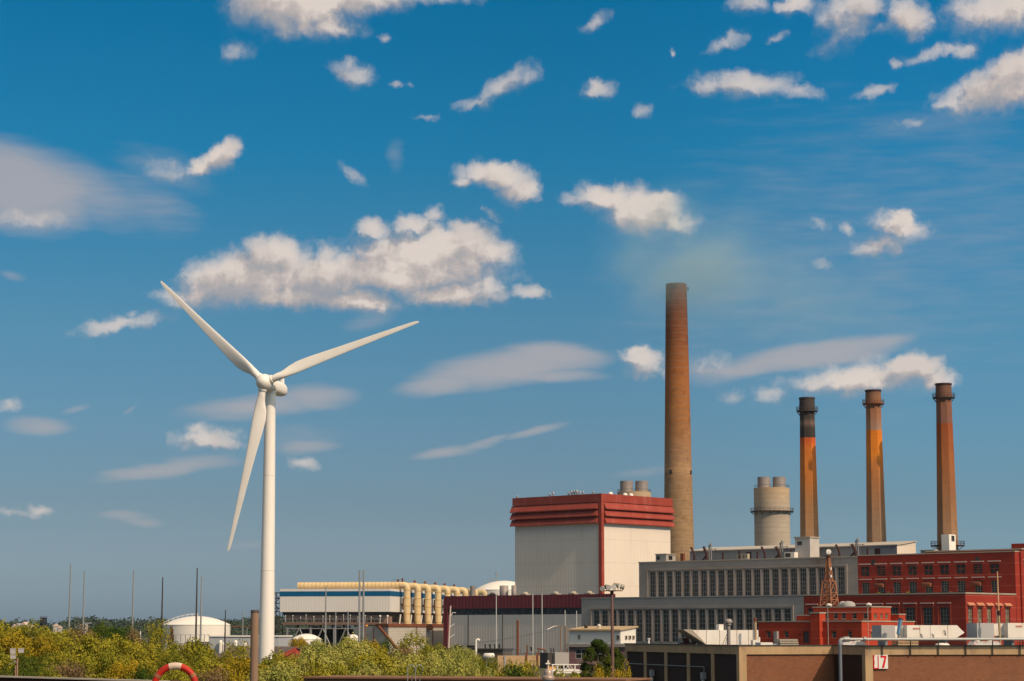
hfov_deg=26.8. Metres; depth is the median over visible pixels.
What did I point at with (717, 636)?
air handler
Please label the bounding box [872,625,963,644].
air handler
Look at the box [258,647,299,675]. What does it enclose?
shrub
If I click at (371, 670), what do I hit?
shrub
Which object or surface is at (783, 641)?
panel stack
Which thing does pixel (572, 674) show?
shrub
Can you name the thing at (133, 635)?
shrub
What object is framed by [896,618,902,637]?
exhaust stack
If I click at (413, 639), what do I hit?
tree
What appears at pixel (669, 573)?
window
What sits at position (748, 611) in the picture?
window
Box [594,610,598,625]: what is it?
window
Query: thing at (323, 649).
shrub
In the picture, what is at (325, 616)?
lightning mast
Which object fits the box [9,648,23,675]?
marker board
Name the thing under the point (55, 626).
house
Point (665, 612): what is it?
window
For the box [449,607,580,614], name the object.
ribbon window
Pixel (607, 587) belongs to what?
floodlight mast
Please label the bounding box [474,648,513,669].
pipe shed
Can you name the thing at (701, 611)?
window
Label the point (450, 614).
lamp pole
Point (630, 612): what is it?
window
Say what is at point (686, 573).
window
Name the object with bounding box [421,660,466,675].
shrub
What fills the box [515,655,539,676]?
shrub
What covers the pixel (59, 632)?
shrub
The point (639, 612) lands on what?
window
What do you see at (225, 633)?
lightning mast
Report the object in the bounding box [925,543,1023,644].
brick wing
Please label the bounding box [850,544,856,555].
curved vent
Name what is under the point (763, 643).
panel stack
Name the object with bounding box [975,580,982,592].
window
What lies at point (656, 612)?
window
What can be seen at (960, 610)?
brick hall
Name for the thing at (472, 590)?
stub stack
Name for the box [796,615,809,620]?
brick stair head
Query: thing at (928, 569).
window
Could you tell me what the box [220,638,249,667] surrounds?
shrub
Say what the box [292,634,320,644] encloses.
storage tank
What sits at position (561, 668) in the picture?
pickup truck
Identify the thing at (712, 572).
window
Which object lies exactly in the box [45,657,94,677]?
shrub
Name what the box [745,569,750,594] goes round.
window
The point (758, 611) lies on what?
window
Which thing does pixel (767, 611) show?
window
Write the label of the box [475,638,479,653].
vent pipe
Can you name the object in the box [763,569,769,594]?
window
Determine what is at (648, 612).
window
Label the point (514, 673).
shrub
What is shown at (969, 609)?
window
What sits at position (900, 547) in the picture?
rooftop structure
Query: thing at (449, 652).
shrub
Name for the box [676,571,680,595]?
window
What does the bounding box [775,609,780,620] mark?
window
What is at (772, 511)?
flue tower
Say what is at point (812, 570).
window
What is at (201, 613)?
lightning mast
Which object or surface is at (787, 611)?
window
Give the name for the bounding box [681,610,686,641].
window
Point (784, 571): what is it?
window
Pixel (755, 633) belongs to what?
exhaust pipe
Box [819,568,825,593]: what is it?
window
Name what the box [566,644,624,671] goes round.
annex block
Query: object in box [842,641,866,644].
roof tank
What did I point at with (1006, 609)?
window
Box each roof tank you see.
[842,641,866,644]
[967,640,1000,644]
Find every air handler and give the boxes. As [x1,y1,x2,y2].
[676,624,757,644]
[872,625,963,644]
[967,623,1023,644]
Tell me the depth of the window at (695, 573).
670.66 m
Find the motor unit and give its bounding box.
[680,637,695,643]
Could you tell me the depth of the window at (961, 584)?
607.96 m
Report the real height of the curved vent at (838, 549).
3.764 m
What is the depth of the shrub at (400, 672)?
162.67 m
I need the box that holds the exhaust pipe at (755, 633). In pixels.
[751,618,759,644]
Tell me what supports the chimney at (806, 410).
on the ground
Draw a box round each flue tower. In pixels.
[617,481,650,496]
[750,477,793,545]
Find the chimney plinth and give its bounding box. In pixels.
[794,536,819,556]
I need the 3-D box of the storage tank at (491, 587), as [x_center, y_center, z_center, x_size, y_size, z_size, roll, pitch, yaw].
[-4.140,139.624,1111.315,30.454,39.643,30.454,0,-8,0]
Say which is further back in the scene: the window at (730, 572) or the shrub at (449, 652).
the window at (730, 572)
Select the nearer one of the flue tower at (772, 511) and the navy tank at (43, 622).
the flue tower at (772, 511)
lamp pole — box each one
[447,606,455,649]
[826,603,831,644]
[866,603,871,644]
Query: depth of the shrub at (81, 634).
316.52 m
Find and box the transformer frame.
[503,649,522,655]
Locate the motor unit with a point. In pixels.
(686, 640)
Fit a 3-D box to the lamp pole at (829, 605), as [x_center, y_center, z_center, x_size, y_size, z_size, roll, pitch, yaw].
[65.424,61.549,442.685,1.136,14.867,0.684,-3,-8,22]
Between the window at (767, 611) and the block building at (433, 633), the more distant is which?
the block building at (433, 633)
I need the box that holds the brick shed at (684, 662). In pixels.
[624,643,1023,680]
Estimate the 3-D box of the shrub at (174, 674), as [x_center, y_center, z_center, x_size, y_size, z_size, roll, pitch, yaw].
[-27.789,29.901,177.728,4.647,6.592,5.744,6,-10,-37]
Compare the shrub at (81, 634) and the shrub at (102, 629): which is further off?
the shrub at (102, 629)
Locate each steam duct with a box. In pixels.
[297,582,409,623]
[391,580,420,623]
[403,581,430,623]
[421,582,441,623]
[431,583,450,622]
[442,584,459,595]
[451,587,467,595]
[468,589,487,595]
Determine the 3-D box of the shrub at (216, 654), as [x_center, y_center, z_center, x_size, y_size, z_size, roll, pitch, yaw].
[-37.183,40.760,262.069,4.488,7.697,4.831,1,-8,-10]
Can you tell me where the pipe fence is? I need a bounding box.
[166,635,209,661]
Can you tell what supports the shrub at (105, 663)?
on the ground
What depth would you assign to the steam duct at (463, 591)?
1016.82 m
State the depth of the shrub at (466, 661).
216.82 m
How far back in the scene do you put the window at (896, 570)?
622.69 m
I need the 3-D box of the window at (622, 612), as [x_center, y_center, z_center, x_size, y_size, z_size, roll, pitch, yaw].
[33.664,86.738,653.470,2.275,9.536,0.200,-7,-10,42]
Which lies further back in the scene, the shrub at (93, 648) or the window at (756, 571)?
the window at (756, 571)
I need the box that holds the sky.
[0,0,1023,625]
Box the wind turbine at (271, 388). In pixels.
[160,281,418,663]
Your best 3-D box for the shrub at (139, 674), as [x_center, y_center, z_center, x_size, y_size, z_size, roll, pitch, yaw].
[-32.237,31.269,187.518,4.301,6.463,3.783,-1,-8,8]
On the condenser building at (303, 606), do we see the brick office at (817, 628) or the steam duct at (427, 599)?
the steam duct at (427, 599)
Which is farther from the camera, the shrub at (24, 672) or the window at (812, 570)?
the window at (812, 570)
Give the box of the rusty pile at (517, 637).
[517,620,518,655]
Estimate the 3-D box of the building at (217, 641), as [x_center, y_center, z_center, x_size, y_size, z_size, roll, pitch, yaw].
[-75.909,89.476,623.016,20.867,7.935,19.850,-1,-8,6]
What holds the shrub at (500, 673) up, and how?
on the ground
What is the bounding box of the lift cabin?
[941,534,955,549]
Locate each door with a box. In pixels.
[804,632,808,642]
[875,548,879,554]
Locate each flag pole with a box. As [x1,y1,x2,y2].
[496,594,496,647]
[532,594,532,654]
[542,607,542,652]
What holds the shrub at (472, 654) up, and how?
on the ground
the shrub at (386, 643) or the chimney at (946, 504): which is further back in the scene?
the chimney at (946, 504)
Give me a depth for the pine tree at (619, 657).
246.52 m
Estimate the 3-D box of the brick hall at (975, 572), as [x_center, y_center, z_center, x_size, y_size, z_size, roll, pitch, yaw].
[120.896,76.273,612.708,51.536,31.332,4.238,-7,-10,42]
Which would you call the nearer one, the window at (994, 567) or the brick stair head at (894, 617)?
the brick stair head at (894, 617)
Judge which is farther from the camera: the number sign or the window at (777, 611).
the window at (777, 611)
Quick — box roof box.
[680,553,684,560]
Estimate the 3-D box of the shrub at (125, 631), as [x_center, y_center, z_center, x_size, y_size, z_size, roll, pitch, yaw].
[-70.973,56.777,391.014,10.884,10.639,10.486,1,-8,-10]
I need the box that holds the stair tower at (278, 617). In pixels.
[274,592,282,634]
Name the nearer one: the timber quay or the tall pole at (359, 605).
the timber quay
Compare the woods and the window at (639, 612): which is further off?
the woods
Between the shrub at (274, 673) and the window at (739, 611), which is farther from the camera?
the window at (739, 611)
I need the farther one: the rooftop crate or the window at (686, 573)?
the window at (686, 573)
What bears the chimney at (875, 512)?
on the ground
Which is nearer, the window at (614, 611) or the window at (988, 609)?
the window at (988, 609)
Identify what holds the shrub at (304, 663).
on the ground
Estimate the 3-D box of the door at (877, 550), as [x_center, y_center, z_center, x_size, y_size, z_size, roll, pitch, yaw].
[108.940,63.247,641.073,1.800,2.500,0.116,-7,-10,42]
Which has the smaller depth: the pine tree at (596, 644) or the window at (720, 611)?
the pine tree at (596, 644)
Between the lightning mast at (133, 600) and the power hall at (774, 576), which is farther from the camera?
the power hall at (774, 576)
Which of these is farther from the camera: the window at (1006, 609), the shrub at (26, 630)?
the window at (1006, 609)
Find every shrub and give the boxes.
[0,618,16,635]
[0,618,60,650]
[0,627,36,661]
[0,648,21,674]
[0,661,38,675]
[7,649,52,675]
[16,630,72,662]
[35,665,64,676]
[36,625,85,645]
[38,650,88,676]
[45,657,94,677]
[48,629,121,675]
[67,623,102,657]
[79,650,132,678]
[83,620,115,656]
[100,632,145,676]
[104,623,147,658]
[104,657,148,678]
[120,627,145,654]
[122,642,161,673]
[124,662,152,679]
[148,647,189,678]
[155,636,215,668]
[160,662,195,680]
[183,651,237,680]
[196,663,234,680]
[208,643,220,662]
[213,651,266,680]
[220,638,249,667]
[246,658,303,680]
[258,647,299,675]
[282,646,349,678]
[287,636,308,649]
[288,638,340,661]
[293,657,347,680]
[326,646,376,673]
[328,632,375,669]
[345,647,407,675]
[347,656,397,675]
[361,635,388,654]
[378,636,394,654]
[379,657,427,675]
[380,648,428,675]
[412,648,455,675]
[417,642,444,660]
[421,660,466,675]
[427,643,483,664]
[444,651,474,675]
[456,648,480,665]
[461,661,497,676]
[466,656,499,675]
[493,657,514,676]
[501,662,528,676]
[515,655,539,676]
[552,667,580,676]
[592,662,611,676]
[607,660,631,677]
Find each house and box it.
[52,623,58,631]
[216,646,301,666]
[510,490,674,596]
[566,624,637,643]
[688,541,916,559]
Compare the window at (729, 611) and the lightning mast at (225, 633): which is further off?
the window at (729, 611)
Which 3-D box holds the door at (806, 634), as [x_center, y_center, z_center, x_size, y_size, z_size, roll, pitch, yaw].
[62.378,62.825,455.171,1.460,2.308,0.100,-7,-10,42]
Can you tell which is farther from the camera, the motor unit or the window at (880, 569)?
the window at (880, 569)
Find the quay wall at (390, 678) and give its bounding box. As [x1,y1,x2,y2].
[301,675,651,680]
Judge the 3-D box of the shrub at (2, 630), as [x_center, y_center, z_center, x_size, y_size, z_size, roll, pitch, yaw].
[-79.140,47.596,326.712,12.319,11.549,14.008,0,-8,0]
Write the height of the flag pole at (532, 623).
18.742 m
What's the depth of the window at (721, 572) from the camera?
663.98 m
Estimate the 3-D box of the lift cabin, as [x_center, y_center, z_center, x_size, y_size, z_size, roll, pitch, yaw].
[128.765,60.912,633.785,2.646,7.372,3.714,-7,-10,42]
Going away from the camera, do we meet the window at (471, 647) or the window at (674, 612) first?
the window at (674, 612)
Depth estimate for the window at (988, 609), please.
584.96 m
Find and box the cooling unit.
[784,552,797,557]
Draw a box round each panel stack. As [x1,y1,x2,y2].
[755,642,772,644]
[774,639,798,644]
[891,641,918,644]
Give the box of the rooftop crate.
[737,554,749,558]
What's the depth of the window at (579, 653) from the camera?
333.10 m
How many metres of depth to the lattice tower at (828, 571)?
465.25 m
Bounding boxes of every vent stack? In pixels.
[703,543,715,559]
[774,541,788,557]
[849,538,864,554]
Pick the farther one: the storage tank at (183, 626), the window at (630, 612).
the storage tank at (183, 626)
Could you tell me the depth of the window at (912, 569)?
619.20 m
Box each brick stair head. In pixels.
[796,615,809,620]
[891,614,905,620]
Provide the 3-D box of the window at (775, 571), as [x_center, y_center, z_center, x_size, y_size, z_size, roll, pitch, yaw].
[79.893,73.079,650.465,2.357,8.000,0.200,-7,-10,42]
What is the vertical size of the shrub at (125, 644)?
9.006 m
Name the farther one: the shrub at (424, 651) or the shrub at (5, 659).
the shrub at (424, 651)
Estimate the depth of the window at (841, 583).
634.97 m
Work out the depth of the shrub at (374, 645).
306.56 m
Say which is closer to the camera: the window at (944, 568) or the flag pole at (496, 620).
the flag pole at (496, 620)
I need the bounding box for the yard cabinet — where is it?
[540,652,568,667]
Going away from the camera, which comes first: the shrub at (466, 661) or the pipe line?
the pipe line
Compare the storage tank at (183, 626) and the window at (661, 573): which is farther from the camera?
the storage tank at (183, 626)
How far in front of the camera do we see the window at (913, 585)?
618.44 m
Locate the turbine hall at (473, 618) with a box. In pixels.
[443,585,614,655]
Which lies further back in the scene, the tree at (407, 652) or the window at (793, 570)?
the window at (793, 570)
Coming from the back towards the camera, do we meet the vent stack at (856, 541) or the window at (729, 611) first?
the vent stack at (856, 541)
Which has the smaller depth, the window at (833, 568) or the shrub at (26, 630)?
the shrub at (26, 630)
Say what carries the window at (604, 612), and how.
in the power hall at (658, 620)
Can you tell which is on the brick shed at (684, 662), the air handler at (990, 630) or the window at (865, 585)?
the air handler at (990, 630)
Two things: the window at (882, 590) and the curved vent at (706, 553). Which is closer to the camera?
the window at (882, 590)
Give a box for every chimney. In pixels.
[664,283,693,560]
[796,397,818,536]
[862,389,885,541]
[931,383,964,550]
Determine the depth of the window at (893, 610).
590.41 m
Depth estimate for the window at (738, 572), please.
659.46 m
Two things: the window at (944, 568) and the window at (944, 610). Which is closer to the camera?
the window at (944, 610)
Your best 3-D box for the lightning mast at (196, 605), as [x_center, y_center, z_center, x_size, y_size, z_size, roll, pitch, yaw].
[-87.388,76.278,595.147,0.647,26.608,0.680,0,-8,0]
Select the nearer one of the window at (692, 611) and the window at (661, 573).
the window at (692, 611)
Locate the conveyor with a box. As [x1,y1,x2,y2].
[456,626,568,651]
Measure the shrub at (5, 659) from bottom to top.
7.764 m
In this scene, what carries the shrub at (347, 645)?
on the ground
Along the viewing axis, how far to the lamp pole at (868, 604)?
443.39 m
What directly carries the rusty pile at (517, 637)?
on the ground
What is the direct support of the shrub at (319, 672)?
on the ground
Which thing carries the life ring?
attached to the ring post
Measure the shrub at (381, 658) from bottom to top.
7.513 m
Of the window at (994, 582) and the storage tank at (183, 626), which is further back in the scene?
the storage tank at (183, 626)
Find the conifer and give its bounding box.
[168,626,174,646]
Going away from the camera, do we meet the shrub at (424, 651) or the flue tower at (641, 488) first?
the shrub at (424, 651)
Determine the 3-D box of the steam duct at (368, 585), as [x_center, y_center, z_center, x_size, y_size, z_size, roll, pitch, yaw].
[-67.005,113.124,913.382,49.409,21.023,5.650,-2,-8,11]
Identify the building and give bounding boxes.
[208,635,292,658]
[280,589,480,648]
[354,615,442,654]
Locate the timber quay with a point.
(19, 678)
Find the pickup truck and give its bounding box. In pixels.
[545,665,580,673]
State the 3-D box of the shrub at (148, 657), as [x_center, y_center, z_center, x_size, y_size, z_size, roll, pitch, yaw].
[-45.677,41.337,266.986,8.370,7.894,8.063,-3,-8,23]
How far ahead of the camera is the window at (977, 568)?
605.15 m
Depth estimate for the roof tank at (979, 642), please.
168.29 m
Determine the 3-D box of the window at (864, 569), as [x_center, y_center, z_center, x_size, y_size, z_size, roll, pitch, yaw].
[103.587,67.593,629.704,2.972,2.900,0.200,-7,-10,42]
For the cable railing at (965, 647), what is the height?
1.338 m
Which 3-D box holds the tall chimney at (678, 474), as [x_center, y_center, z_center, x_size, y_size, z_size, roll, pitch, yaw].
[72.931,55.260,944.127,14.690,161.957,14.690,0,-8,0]
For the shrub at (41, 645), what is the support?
on the ground
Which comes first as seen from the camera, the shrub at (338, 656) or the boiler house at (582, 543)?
the shrub at (338, 656)
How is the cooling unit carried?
on the power hall at (774, 576)
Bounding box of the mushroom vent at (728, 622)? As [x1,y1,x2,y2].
[721,619,732,647]
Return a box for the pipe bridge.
[230,626,275,634]
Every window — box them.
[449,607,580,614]
[466,645,474,650]
[575,649,585,658]
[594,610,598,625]
[602,610,607,625]
[613,610,615,625]
[620,610,624,625]
[628,610,632,625]
[637,610,641,641]
[646,610,650,641]
[650,572,655,596]
[654,610,659,641]
[659,571,663,596]
[663,610,668,641]
[667,571,672,596]
[672,610,677,641]
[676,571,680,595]
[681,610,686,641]
[684,571,689,595]
[690,609,695,641]
[693,571,697,595]
[699,609,704,629]
[701,570,706,595]
[709,609,713,629]
[710,570,715,595]
[718,609,723,623]
[719,570,724,595]
[727,609,732,629]
[728,570,732,595]
[736,570,741,595]
[737,609,742,629]
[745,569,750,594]
[746,609,751,629]
[754,569,759,594]
[756,609,761,636]
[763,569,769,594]
[765,609,770,620]
[772,569,778,594]
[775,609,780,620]
[782,568,787,594]
[785,609,790,620]
[791,568,796,594]
[800,568,806,594]
[810,568,815,593]
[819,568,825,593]
[829,567,834,593]
[838,567,844,593]
[861,566,868,575]
[862,582,869,593]
[877,566,884,575]
[878,582,884,592]
[891,608,897,613]
[892,565,900,575]
[894,582,900,592]
[906,607,914,624]
[908,565,916,574]
[909,582,916,592]
[923,607,931,624]
[924,565,932,574]
[925,581,932,592]
[940,564,948,574]
[940,607,948,624]
[941,581,948,592]
[956,564,964,573]
[958,581,965,591]
[968,608,971,622]
[973,564,981,573]
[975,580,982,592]
[977,608,981,622]
[987,608,990,622]
[990,563,998,573]
[991,580,999,591]
[1005,608,1008,622]
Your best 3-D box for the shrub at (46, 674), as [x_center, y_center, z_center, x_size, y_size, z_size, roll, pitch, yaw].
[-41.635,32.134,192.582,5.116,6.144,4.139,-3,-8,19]
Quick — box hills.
[3,623,374,637]
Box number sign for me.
[873,655,887,668]
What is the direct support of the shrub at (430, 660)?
on the ground
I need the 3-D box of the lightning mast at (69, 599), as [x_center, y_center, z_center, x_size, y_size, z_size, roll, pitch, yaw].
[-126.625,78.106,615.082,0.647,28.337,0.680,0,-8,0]
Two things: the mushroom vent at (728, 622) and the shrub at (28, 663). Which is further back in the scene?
the shrub at (28, 663)
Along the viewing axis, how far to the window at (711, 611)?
631.57 m
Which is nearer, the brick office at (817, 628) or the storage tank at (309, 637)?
the brick office at (817, 628)
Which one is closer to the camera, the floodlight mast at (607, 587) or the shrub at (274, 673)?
the shrub at (274, 673)
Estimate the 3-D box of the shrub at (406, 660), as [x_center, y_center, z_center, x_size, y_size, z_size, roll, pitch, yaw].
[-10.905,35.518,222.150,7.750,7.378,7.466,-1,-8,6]
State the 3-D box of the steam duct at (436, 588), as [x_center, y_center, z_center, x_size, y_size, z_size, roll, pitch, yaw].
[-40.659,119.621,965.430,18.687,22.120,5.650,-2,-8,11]
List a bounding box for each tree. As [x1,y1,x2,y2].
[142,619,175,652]
[386,643,417,662]
[394,629,432,653]
[575,639,616,676]
[608,647,624,676]
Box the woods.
[0,615,324,635]
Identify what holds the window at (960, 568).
in the brick hall at (975, 572)
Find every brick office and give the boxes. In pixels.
[758,612,914,644]
[812,601,890,620]
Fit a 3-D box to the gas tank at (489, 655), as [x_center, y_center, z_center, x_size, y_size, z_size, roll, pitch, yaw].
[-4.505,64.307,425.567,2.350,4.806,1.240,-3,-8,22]
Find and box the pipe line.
[838,637,1023,680]
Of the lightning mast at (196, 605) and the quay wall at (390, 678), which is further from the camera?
the lightning mast at (196, 605)
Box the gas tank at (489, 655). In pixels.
[483,653,494,668]
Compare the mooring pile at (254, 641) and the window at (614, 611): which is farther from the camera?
the window at (614, 611)
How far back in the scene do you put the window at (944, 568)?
612.13 m
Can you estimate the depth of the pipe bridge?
891.85 m
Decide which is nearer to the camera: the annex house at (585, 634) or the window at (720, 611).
the annex house at (585, 634)
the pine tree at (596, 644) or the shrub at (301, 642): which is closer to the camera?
the pine tree at (596, 644)
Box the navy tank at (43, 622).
[40,616,46,629]
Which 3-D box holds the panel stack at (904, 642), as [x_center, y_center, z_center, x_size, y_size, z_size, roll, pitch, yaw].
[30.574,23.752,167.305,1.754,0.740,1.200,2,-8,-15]
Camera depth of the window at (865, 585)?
629.10 m
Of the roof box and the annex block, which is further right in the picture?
the roof box
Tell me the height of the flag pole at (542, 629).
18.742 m
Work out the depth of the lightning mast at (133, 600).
615.39 m
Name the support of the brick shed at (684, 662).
on the ground
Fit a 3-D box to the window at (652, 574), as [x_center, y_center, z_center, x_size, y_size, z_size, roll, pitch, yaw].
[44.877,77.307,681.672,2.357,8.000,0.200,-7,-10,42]
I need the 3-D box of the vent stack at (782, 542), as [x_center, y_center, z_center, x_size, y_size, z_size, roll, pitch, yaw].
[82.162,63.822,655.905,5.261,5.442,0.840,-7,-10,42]
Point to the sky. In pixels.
(835, 188)
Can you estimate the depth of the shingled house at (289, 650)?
512.96 m
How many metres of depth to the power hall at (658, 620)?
638.34 m
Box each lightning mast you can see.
[68,564,70,629]
[82,571,84,632]
[132,570,133,626]
[160,577,162,651]
[195,568,197,641]
[200,576,201,639]
[224,610,225,650]
[324,586,326,645]
[335,612,335,646]
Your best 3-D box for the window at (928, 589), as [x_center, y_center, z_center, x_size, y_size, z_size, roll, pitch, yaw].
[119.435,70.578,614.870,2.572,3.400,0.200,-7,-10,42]
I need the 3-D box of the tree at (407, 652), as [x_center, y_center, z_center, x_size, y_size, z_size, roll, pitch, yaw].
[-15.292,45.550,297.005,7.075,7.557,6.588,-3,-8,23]
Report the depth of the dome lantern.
61.17 m
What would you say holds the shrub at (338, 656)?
on the ground
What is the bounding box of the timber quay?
[0,675,171,680]
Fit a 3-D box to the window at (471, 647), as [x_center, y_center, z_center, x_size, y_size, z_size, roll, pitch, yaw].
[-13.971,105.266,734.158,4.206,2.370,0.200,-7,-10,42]
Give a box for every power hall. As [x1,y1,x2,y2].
[581,595,803,643]
[638,556,857,596]
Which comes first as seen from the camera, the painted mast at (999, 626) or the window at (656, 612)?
the painted mast at (999, 626)
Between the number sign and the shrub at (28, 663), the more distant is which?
the shrub at (28, 663)
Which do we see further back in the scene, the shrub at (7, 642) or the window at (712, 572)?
the window at (712, 572)
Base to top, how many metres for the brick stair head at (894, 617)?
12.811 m
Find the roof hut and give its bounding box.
[655,553,676,560]
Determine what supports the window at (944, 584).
in the brick hall at (975, 572)
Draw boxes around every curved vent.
[702,546,707,559]
[775,546,780,557]
[835,544,840,555]
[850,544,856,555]
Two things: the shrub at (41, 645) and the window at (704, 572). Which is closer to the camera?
the shrub at (41, 645)
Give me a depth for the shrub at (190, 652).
256.29 m
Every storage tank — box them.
[163,613,229,650]
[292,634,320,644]
[349,634,357,640]
[477,572,514,595]
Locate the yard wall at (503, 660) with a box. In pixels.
[497,652,539,672]
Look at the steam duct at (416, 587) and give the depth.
925.66 m
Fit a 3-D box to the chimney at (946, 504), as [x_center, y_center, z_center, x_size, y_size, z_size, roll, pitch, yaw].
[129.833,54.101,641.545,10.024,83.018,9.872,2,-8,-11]
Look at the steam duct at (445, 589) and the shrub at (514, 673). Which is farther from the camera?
the steam duct at (445, 589)
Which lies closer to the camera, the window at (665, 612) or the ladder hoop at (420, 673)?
the ladder hoop at (420, 673)
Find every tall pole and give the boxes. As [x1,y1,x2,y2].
[358,570,360,642]
[362,570,364,639]
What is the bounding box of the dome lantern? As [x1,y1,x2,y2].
[542,660,554,680]
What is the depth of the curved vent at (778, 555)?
653.91 m
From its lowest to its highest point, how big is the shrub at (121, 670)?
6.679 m
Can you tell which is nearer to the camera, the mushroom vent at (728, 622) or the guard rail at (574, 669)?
the mushroom vent at (728, 622)
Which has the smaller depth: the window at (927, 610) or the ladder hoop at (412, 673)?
the ladder hoop at (412, 673)
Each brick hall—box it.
[803,592,1016,644]
[857,551,1021,644]
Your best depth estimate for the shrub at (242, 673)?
207.21 m
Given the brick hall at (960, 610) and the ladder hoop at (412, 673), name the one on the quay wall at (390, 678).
the ladder hoop at (412, 673)
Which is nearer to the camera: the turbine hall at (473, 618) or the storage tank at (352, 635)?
the storage tank at (352, 635)
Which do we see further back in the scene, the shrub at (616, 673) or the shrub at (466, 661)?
the shrub at (466, 661)
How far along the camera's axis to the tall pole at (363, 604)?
635.01 m
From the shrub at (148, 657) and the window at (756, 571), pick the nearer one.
the shrub at (148, 657)
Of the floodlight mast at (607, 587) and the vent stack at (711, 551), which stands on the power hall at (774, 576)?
the vent stack at (711, 551)
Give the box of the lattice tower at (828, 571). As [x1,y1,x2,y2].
[819,549,838,606]
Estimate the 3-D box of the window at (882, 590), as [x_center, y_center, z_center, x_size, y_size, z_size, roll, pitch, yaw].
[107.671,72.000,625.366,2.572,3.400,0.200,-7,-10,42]
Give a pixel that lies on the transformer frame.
(509, 651)
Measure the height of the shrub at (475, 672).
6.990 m
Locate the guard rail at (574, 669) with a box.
[552,664,582,672]
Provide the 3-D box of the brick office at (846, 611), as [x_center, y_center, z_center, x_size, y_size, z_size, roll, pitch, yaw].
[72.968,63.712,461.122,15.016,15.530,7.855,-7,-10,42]
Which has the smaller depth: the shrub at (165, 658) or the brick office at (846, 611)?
the shrub at (165, 658)
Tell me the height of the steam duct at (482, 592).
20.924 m
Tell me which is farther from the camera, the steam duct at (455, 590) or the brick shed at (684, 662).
the steam duct at (455, 590)
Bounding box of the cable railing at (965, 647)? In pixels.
[882,637,1020,654]
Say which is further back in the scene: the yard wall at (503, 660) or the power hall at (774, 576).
the power hall at (774, 576)
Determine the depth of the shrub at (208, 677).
177.36 m
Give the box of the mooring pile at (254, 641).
[250,610,258,680]
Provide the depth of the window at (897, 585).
621.93 m
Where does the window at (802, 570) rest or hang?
in the power hall at (774, 576)
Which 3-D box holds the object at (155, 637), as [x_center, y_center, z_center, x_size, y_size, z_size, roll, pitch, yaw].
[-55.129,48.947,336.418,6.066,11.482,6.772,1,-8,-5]
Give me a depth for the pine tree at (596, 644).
237.09 m
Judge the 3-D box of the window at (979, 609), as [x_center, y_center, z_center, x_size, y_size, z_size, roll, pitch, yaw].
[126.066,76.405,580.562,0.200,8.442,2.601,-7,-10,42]
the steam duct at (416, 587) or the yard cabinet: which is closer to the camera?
the yard cabinet
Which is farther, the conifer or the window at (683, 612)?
the window at (683, 612)
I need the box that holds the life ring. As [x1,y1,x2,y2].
[152,662,197,680]
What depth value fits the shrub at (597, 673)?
148.22 m
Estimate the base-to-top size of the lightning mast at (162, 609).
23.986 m
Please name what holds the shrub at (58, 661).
on the ground
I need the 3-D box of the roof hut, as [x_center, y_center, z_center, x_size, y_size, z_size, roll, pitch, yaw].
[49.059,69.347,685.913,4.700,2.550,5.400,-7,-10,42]
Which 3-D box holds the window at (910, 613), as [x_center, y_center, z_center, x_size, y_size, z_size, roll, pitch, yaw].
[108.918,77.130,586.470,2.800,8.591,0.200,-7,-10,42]
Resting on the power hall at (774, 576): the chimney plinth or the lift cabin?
the chimney plinth
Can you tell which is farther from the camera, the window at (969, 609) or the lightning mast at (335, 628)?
the lightning mast at (335, 628)
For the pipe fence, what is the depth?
555.06 m
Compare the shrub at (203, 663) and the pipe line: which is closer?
the pipe line
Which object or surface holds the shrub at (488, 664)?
on the ground
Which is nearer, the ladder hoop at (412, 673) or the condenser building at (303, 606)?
the ladder hoop at (412, 673)
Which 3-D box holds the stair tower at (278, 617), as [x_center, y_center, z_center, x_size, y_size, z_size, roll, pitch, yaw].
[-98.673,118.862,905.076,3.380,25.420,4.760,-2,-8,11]
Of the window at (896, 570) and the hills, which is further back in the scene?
the hills
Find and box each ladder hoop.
[407,664,414,680]
[415,664,422,680]
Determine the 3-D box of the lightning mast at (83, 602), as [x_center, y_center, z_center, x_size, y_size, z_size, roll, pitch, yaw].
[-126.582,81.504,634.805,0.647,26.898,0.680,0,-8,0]
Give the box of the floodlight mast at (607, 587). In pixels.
[600,583,624,676]
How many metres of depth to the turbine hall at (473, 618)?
722.46 m
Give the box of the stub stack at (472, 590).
[470,586,475,595]
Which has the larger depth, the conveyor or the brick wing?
the brick wing
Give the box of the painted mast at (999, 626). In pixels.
[997,571,1000,643]

